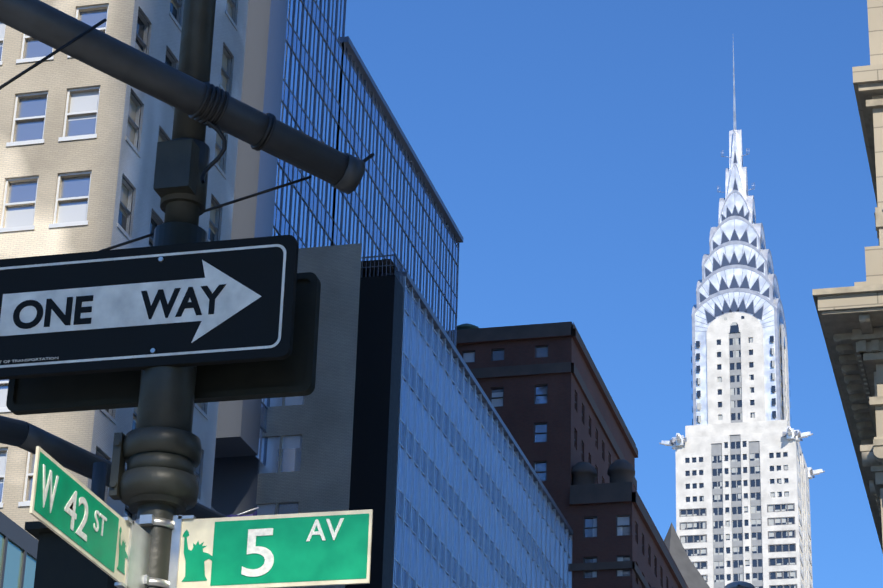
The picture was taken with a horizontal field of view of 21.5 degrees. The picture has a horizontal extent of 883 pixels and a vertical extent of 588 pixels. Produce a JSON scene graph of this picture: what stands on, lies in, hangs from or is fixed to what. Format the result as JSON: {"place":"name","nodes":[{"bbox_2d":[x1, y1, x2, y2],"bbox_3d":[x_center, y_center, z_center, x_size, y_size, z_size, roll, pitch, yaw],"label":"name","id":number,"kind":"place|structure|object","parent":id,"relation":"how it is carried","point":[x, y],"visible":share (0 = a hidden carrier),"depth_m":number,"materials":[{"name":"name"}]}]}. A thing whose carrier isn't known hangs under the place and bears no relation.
{"place":"outdoors","nodes":[
{"label":"outdoors","id":0,"kind":"place"},
{"bbox_2d":[0,511,37,587],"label":"glass building","id":1,"kind":"structure","parent":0,"point":[18,550],"depth_m":70.86,"materials":[{"name":"blue glass"}]},
{"bbox_2d":[0,0,248,540],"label":"cream brick building","id":2,"kind":"structure","parent":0,"point":[79,140],"depth_m":82.84,"materials":[{"name":"beige brick"}]},
{"bbox_2d":[215,0,462,509],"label":"glass office building","id":3,"kind":"structure","parent":0,"point":[305,70],"depth_m":128.05,"materials":[{"name":"blue glass"}]},
{"bbox_2d":[456,321,688,587],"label":"brown brick building","id":4,"kind":"structure","parent":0,"point":[544,388],"depth_m":159.70,"materials":[{"name":"brown brick"}]},
{"bbox_2d":[345,0,882,587],"label":"sky","id":5,"kind":"structure","parent":0,"point":[573,148],"materials":[{"name":"blue"}]},
{"label":"ground","id":6,"kind":"structure","parent":0,"visible":0},
{"bbox_2d":[0,415,226,587],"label":"traffic signal mast","id":7,"kind":"object","parent":6,"relation":"on","point":[61,562],"visible":0.58,"depth_m":9.10,"materials":[{"name":"metal"}]},
{"bbox_2d":[109,0,215,587],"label":"signal pole","id":8,"kind":"object","parent":6,"relation":"on","point":[154,487],"visible":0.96,"depth_m":7.22,"materials":[{"name":"black metal"}]},
{"bbox_2d":[29,446,150,587],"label":"sign","id":9,"kind":"object","parent":8,"relation":"attached to","point":[97,549],"visible":0.98,"depth_m":6.63,"materials":[{"name":"metal"}]},
{"bbox_2d":[43,464,58,512],"bbox_3d":[-1.073,0.536,6.358,0.004,0.115,0.105,-4,-25,14],"label":"text","id":10,"kind":"object","parent":9,"relation":"attached to","point":[45,491],"visible":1,"depth_m":6.36},
{"bbox_2d":[64,491,87,541],"bbox_3d":[-1.024,0.614,6.532,0.004,0.115,0.165,-4,-25,14],"label":"text","id":11,"kind":"object","parent":9,"relation":"attached to","point":[70,508],"visible":1,"depth_m":6.53},
{"bbox_2d":[93,510,106,535],"bbox_3d":[-0.982,0.660,6.688,0.004,0.062,0.085,-4,-25,14],"label":"text","id":12,"kind":"object","parent":9,"relation":"attached to","point":[103,517],"visible":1,"depth_m":6.68},
{"bbox_2d":[117,527,127,574],"bbox_3d":[-0.935,0.756,6.845,0.001,0.130,0.089,-4,-25,14],"label":"liberty emblem","id":13,"kind":"object","parent":9,"relation":"attached to","point":[123,555],"visible":1,"depth_m":6.83,"materials":[{"name":"green paint"}]},
{"bbox_2d":[0,235,298,379],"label":"one way sign","id":14,"kind":"object","parent":8,"relation":"attached to","point":[251,319],"visible":1,"depth_m":7.34,"materials":[{"name":"metal"}]},
{"bbox_2d":[0,357,57,362],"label":"print","id":15,"kind":"object","parent":14,"relation":"attached to","point":[8,361],"visible":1,"depth_m":7.37},
{"bbox_2d":[13,295,93,328],"bbox_3d":[-1.240,0.059,7.420,0.272,0.100,0.004,-4,-25,14],"label":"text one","id":16,"kind":"object","parent":14,"relation":"attached to","point":[65,318],"visible":1,"depth_m":7.42,"materials":[{"name":"black paint"}]},
{"bbox_2d":[141,284,225,318],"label":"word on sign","id":17,"kind":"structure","parent":14,"relation":"attached to","point":[185,303],"depth_m":7.32,"materials":[{"name":"black paint"}]},
{"bbox_2d":[6,272,320,414],"bbox_3d":[-0.897,0.162,7.492,1.035,0.410,0.038,-4,-25,14],"label":"one way sign","id":18,"kind":"object","parent":8,"relation":"attached to","point":[293,374],"visible":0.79,"depth_m":7.41,"materials":[{"name":"black metal"}]},
{"bbox_2d":[0,0,374,193],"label":"cross arm","id":19,"kind":"object","parent":8,"relation":"attached to","point":[217,109],"visible":1,"depth_m":7.48},
{"bbox_2d":[0,18,311,250],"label":"guy rods","id":20,"kind":"object","parent":19,"relation":"attached to","point":[11,80],"visible":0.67,"depth_m":7.85,"materials":[{"name":"black metal"}]},
{"bbox_2d":[168,509,372,587],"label":"sign","id":21,"kind":"object","parent":8,"relation":"attached to","point":[343,557],"visible":1,"depth_m":6.99,"materials":[{"name":"metal"}]},
{"bbox_2d":[182,530,215,581],"bbox_3d":[-0.736,0.790,7.046,0.113,0.165,0.001,-4,-25,14],"label":"liberty avenue emblem","id":22,"kind":"object","parent":21,"relation":"attached to","point":[196,557],"visible":1,"depth_m":7.04,"materials":[{"name":"green paint"}]},
{"bbox_2d":[241,528,273,576],"bbox_3d":[-0.550,0.778,6.998,0.100,0.150,0.004,-4,-25,14],"label":"text","id":23,"kind":"object","parent":21,"relation":"attached to","point":[265,553],"visible":1,"depth_m":7.00},
{"bbox_2d":[306,518,343,541],"bbox_3d":[-0.349,0.707,6.974,0.115,0.068,0.004,-4,-25,14],"label":"text","id":24,"kind":"object","parent":21,"relation":"attached to","point":[320,531],"visible":1,"depth_m":6.97},
{"bbox_2d":[211,243,572,587],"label":"office building","id":25,"kind":"structure","parent":6,"relation":"on","point":[393,421],"depth_m":116.13,"materials":[{"name":"blue glass"}]},
{"bbox_2d":[226,507,258,516],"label":"purple flag","id":26,"kind":"object","parent":25,"relation":"attached to","point":[253,514],"visible":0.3,"depth_m":85.21,"materials":[{"name":"fabric"}]},
{"bbox_2d":[664,523,709,587],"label":"pointed roof","id":27,"kind":"structure","parent":6,"relation":"on","point":[691,575],"depth_m":212.41,"materials":[{"name":"concrete"}]},
{"bbox_2d":[724,581,754,587],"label":"cobra street light","id":28,"kind":"object","parent":6,"relation":"on","point":[739,584],"visible":1,"depth_m":29.03,"materials":[{"name":"grey"}]},
{"bbox_2d":[675,45,812,587],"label":"skyscraper","id":29,"kind":"structure","parent":6,"relation":"on","point":[742,499],"depth_m":580.75,"materials":[{"name":"white brick"}]},
{"bbox_2d":[717,148,761,225],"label":"spire antennas","id":30,"kind":"object","parent":29,"relation":"attached to","point":[754,182],"visible":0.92,"depth_m":620.92,"materials":[{"name":"metal"}]},
{"bbox_2d":[659,426,824,478],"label":"eagle gargoyles","id":31,"kind":"object","parent":29,"relation":"attached to","point":[789,434],"visible":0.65,"depth_m":577.48,"materials":[{"name":"metal"}]},
{"bbox_2d":[812,0,882,552],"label":"limestone building","id":32,"kind":"structure","parent":6,"relation":"on","point":[851,320],"depth_m":37.66,"materials":[{"name":"grey stone"}]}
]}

